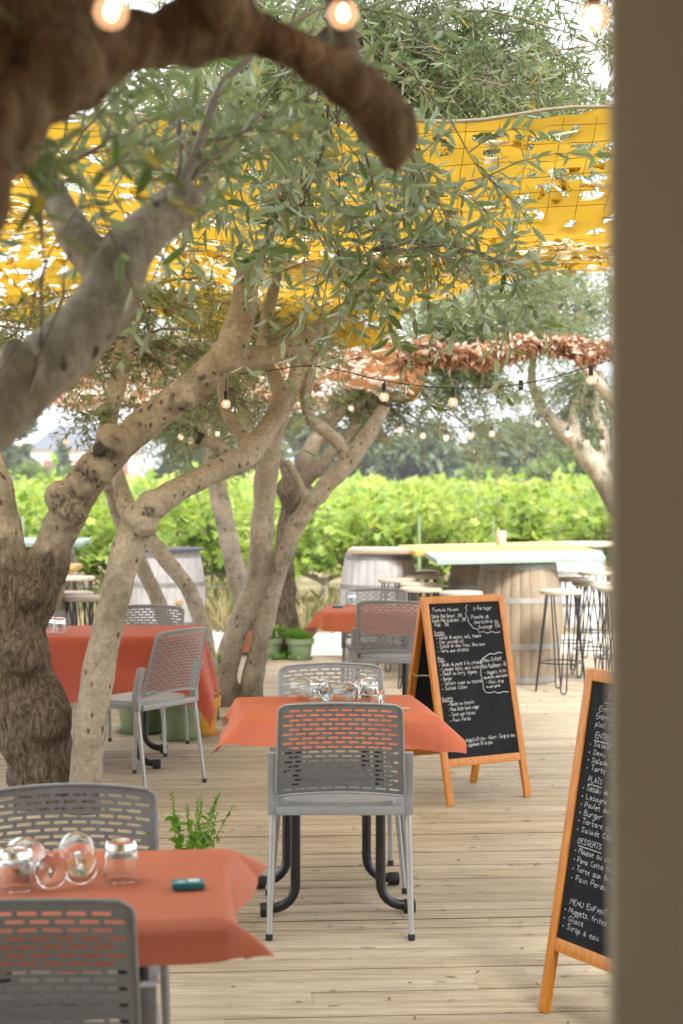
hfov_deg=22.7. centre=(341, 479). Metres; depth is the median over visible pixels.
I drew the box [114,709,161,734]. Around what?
potted plant
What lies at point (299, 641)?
potted plant
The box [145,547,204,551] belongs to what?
barrel lid
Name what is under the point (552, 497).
grape vine
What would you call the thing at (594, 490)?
grape vine
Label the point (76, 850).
wine glass
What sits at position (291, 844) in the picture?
dining table
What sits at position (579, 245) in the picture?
shade net
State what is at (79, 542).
bar counter
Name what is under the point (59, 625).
tumbler
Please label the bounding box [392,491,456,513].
grape vine
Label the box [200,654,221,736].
potted plant
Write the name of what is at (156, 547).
olive tree
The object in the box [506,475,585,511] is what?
grape vine
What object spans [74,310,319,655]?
olive tree
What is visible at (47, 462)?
window
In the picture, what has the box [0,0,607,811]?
olive tree
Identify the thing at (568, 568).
wine barrel
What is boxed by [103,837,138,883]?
tumbler
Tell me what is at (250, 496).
grape vine
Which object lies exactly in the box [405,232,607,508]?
olive tree
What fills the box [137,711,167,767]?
dining table
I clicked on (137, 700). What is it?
terrace chair
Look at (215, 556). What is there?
grape vine
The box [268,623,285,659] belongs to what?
potted plant
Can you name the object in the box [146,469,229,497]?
grape vine
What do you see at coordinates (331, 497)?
grape vine
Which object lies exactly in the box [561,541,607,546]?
slab top
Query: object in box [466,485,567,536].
grape vine
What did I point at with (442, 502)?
grape vine
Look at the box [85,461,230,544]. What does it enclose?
grape vine
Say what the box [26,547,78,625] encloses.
wine barrel
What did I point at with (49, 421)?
sky
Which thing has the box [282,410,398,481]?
pine tree
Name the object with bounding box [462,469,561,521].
grape vine
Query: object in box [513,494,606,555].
grape vine
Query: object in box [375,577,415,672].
bar stool
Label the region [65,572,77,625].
bar stool
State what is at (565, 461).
roadside bush
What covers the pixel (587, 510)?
grape vine
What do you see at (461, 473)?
roadside bush
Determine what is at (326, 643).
path
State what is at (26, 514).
grape vine
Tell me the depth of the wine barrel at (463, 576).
14.76 m
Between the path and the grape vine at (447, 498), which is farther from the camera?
the grape vine at (447, 498)
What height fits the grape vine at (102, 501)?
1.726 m
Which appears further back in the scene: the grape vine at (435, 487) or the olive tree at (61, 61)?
the grape vine at (435, 487)
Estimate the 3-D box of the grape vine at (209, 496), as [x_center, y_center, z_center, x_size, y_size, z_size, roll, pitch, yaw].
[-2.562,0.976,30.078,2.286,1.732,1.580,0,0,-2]
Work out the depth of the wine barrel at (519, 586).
13.15 m
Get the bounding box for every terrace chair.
[0,783,170,1023]
[0,898,157,1023]
[108,604,188,756]
[109,627,206,786]
[265,662,406,895]
[266,702,414,940]
[341,588,413,681]
[351,600,418,682]
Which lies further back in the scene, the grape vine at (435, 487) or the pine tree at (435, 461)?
the pine tree at (435, 461)
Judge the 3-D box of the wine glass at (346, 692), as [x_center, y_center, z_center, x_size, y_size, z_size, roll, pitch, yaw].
[0.065,0.811,6.453,0.189,0.082,0.082,2,1,20]
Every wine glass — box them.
[7,836,67,888]
[58,831,97,883]
[290,678,332,701]
[332,682,384,702]
[354,676,371,687]
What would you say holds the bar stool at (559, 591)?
on the deck
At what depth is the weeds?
14.99 m
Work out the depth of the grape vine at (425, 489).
29.81 m
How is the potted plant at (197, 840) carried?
on the deck
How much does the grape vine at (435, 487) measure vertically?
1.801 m
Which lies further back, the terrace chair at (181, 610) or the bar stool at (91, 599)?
the bar stool at (91, 599)
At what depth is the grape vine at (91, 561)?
21.16 m
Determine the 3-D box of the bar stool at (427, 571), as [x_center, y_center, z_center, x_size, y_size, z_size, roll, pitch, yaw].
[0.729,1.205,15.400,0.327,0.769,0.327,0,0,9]
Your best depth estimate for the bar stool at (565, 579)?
14.24 m
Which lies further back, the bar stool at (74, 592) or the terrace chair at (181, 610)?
the bar stool at (74, 592)
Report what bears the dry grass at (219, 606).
on the ground at (305, 581)
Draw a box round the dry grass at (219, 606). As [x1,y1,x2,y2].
[78,565,607,634]
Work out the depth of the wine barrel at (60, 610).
11.91 m
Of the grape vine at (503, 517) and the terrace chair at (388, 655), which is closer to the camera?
the terrace chair at (388, 655)
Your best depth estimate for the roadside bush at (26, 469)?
73.23 m
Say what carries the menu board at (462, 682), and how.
on the deck
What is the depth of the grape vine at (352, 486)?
38.99 m
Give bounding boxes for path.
[211,628,607,654]
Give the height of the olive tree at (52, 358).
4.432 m
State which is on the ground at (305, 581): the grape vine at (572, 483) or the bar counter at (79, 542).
the grape vine at (572, 483)
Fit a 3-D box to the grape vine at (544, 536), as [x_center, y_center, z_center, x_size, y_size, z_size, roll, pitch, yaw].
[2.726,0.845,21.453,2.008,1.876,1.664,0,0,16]
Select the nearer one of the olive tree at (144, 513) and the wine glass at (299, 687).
the wine glass at (299, 687)
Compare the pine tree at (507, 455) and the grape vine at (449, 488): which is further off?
the pine tree at (507, 455)
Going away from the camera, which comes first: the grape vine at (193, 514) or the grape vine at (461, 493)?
the grape vine at (193, 514)
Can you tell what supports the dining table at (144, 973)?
on the deck
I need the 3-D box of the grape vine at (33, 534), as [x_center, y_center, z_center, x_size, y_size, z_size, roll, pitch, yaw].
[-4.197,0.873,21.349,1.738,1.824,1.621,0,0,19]
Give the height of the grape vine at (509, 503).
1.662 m
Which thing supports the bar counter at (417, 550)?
on the wine barrel at (463, 576)
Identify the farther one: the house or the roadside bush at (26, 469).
the house
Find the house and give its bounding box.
[32,426,145,480]
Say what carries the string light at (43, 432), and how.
hanging from the shade net at (368, 368)
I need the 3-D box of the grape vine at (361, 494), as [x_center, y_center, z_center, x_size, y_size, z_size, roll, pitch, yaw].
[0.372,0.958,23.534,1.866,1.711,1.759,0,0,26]
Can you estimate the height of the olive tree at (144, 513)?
3.876 m
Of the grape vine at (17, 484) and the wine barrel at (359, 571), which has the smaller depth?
the wine barrel at (359, 571)
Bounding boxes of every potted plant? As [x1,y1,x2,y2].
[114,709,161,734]
[138,790,233,849]
[158,705,203,741]
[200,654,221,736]
[242,629,252,652]
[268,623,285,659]
[284,626,317,660]
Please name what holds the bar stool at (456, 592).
on the deck
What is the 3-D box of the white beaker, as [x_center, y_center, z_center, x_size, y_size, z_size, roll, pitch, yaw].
[1.464,0.532,15.600,0.100,0.130,0.100,0,0,0]
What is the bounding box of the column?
[608,0,682,1023]
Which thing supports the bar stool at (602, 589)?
on the deck
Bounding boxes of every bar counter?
[24,538,91,546]
[68,563,81,573]
[398,541,593,555]
[424,550,605,564]
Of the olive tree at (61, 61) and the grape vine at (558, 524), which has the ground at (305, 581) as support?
the grape vine at (558, 524)
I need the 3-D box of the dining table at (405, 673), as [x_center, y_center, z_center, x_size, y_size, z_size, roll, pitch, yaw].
[0.260,1.222,11.320,0.720,0.733,0.600,0,0,3]
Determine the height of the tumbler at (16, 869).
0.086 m
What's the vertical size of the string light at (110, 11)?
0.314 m
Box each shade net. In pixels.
[0,104,607,349]
[0,331,430,410]
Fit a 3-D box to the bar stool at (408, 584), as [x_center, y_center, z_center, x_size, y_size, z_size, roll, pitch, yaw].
[0.626,1.205,13.550,0.327,0.769,0.327,0,0,-11]
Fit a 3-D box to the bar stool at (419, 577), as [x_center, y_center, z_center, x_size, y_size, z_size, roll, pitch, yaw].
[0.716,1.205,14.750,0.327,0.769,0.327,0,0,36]
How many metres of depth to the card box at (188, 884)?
3.53 m
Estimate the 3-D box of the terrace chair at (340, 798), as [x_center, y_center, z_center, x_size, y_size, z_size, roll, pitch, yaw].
[-0.004,1.174,6.085,0.549,0.833,0.568,0,0,0]
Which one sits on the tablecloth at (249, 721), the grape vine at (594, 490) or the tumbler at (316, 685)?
the tumbler at (316, 685)
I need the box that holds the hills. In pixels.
[30,418,551,477]
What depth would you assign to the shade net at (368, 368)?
14.66 m
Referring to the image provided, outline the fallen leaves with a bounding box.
[37,680,607,1023]
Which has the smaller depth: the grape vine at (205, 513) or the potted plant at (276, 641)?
the potted plant at (276, 641)
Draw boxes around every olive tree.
[0,0,418,254]
[0,0,607,457]
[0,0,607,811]
[0,266,318,719]
[66,155,446,814]
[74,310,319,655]
[124,235,514,706]
[275,262,607,658]
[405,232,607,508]
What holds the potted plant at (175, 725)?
on the deck
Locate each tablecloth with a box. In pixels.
[0,849,273,972]
[47,625,220,727]
[211,695,466,754]
[302,605,417,635]
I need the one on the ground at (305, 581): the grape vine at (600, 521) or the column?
the grape vine at (600, 521)
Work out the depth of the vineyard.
48.98 m
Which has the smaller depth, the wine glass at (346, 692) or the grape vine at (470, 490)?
the wine glass at (346, 692)
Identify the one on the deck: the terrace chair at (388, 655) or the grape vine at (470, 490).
the terrace chair at (388, 655)
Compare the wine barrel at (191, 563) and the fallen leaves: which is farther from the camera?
the wine barrel at (191, 563)
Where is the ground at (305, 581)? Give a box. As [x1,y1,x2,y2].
[80,557,607,595]
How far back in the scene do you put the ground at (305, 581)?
29.02 m
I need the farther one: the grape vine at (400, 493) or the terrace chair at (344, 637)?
the grape vine at (400, 493)
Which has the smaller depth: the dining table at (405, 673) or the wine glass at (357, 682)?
the wine glass at (357, 682)
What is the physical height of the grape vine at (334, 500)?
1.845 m
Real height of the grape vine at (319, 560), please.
1.598 m
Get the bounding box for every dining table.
[0,966,148,1022]
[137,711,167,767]
[257,751,415,916]
[351,633,408,694]
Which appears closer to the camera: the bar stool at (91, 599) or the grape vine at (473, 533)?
the bar stool at (91, 599)
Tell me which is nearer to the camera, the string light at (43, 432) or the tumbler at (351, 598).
the tumbler at (351, 598)
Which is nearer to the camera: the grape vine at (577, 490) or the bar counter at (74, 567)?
the bar counter at (74, 567)
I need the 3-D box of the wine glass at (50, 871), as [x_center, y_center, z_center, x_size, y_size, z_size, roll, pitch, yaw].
[-0.651,0.811,3.611,0.082,0.082,0.189,0,2,-32]
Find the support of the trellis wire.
attached to the trellis post at (23, 521)
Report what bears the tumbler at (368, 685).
on the tablecloth at (249, 721)
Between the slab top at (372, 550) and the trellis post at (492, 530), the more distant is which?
the trellis post at (492, 530)
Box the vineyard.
[10,466,597,502]
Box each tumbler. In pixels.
[0,845,33,892]
[46,617,54,632]
[53,617,66,632]
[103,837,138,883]
[309,679,327,701]
[347,592,356,604]
[359,678,378,701]
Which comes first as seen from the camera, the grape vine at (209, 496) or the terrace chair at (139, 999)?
the terrace chair at (139, 999)
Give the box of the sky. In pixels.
[0,0,607,451]
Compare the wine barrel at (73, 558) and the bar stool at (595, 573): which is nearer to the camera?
the bar stool at (595, 573)
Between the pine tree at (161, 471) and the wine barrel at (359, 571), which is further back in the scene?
the pine tree at (161, 471)
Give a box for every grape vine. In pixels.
[8,469,45,502]
[15,490,104,556]
[16,454,58,526]
[18,501,110,585]
[25,484,175,590]
[25,509,46,537]
[80,488,237,570]
[80,497,137,556]
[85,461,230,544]
[140,488,234,509]
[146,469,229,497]
[148,472,240,518]
[161,497,279,579]
[164,502,315,582]
[191,478,277,514]
[222,501,406,601]
[230,484,353,585]
[230,496,356,596]
[235,493,321,531]
[276,482,386,585]
[311,478,455,569]
[312,490,431,567]
[319,481,473,575]
[319,484,400,519]
[330,473,358,498]
[331,491,369,500]
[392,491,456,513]
[394,497,505,570]
[396,476,507,572]
[404,477,562,586]
[419,501,507,558]
[431,485,510,507]
[438,492,505,528]
[445,482,482,512]
[445,491,515,522]
[446,474,508,504]
[454,482,540,509]
[461,508,580,542]
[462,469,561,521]
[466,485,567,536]
[479,486,580,516]
[480,473,607,557]
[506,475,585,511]
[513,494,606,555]
[522,485,590,507]
[534,485,597,500]
[541,462,606,565]
[548,503,607,525]
[549,489,575,500]
[556,488,607,564]
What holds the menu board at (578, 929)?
on the deck
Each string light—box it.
[19,429,94,443]
[94,0,607,32]
[150,330,607,408]
[180,400,607,443]
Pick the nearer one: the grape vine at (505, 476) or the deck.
the deck
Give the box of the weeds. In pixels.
[268,650,312,660]
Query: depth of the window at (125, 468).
175.89 m
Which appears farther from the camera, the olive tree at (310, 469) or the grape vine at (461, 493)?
the grape vine at (461, 493)
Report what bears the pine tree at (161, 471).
on the ground at (305, 581)
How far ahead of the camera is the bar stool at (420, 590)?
12.89 m
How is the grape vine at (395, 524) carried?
on the ground at (305, 581)
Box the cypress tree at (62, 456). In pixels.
[52,438,72,469]
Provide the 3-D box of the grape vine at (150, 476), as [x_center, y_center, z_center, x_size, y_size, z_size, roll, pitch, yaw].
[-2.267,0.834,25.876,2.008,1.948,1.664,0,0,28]
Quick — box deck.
[0,653,607,1023]
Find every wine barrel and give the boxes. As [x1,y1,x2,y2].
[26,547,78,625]
[52,586,67,625]
[129,551,204,624]
[340,552,417,663]
[448,564,479,590]
[476,562,561,684]
[556,547,606,632]
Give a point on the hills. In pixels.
(150, 464)
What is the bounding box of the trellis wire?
[79,586,339,586]
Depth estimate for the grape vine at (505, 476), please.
39.25 m
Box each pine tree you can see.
[2,414,43,475]
[144,402,290,480]
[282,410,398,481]
[365,417,463,482]
[452,415,607,476]
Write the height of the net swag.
0.447 m
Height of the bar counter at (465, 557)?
0.040 m
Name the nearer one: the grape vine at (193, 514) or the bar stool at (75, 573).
the bar stool at (75, 573)
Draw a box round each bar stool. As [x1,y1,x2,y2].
[63,575,94,625]
[63,595,99,625]
[64,590,93,625]
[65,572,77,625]
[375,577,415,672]
[398,582,439,677]
[398,586,441,688]
[405,574,442,600]
[415,570,439,594]
[439,590,482,595]
[535,588,584,694]
[559,576,594,670]
[571,581,607,677]
[578,570,607,657]
[595,586,607,669]
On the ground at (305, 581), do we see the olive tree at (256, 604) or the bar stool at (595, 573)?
the olive tree at (256, 604)
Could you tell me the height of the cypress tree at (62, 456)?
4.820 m
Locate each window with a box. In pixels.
[43,460,53,469]
[122,462,127,476]
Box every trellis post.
[21,516,24,537]
[417,516,420,581]
[491,516,493,535]
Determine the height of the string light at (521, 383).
0.412 m
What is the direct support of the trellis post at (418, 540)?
on the ground at (305, 581)
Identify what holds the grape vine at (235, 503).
on the ground at (305, 581)
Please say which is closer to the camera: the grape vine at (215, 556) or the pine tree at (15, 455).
the grape vine at (215, 556)
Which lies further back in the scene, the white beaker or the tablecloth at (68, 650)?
the white beaker
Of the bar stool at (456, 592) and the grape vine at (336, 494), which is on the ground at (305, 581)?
the grape vine at (336, 494)
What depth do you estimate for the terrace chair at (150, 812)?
4.23 m
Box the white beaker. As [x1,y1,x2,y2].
[496,531,505,544]
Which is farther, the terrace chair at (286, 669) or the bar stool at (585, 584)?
the bar stool at (585, 584)
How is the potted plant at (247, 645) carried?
on the path
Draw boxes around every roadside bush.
[8,458,74,482]
[451,458,517,483]
[507,439,596,487]
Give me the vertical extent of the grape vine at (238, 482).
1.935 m
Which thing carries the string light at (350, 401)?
hanging from the olive tree at (310, 469)
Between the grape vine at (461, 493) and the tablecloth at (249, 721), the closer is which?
the tablecloth at (249, 721)
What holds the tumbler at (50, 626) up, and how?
on the tablecloth at (68, 650)
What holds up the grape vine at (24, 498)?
on the ground at (305, 581)
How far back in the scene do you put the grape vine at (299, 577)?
27.93 m
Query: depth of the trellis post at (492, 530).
20.78 m
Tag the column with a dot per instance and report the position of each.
(645, 511)
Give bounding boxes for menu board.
[397,594,530,805]
[538,668,607,1012]
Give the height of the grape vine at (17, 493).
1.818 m
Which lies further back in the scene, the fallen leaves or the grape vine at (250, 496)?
the grape vine at (250, 496)
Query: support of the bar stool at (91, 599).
on the deck
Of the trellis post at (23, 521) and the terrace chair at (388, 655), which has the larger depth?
the trellis post at (23, 521)
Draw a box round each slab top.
[347,546,409,553]
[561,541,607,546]
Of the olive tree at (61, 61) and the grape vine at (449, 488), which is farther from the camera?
the grape vine at (449, 488)
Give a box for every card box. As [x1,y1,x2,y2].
[171,878,204,889]
[333,605,342,607]
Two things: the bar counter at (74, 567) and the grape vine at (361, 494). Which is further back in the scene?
the grape vine at (361, 494)
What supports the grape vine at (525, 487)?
on the ground at (305, 581)
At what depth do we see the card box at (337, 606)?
11.33 m
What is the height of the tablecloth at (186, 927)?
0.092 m
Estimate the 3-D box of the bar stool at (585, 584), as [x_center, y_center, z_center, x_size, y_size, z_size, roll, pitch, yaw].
[2.026,1.205,13.750,0.327,0.769,0.327,0,0,-3]
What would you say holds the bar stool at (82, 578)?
on the deck
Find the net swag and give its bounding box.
[384,331,607,379]
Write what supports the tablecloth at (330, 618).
on the dining table at (405, 673)

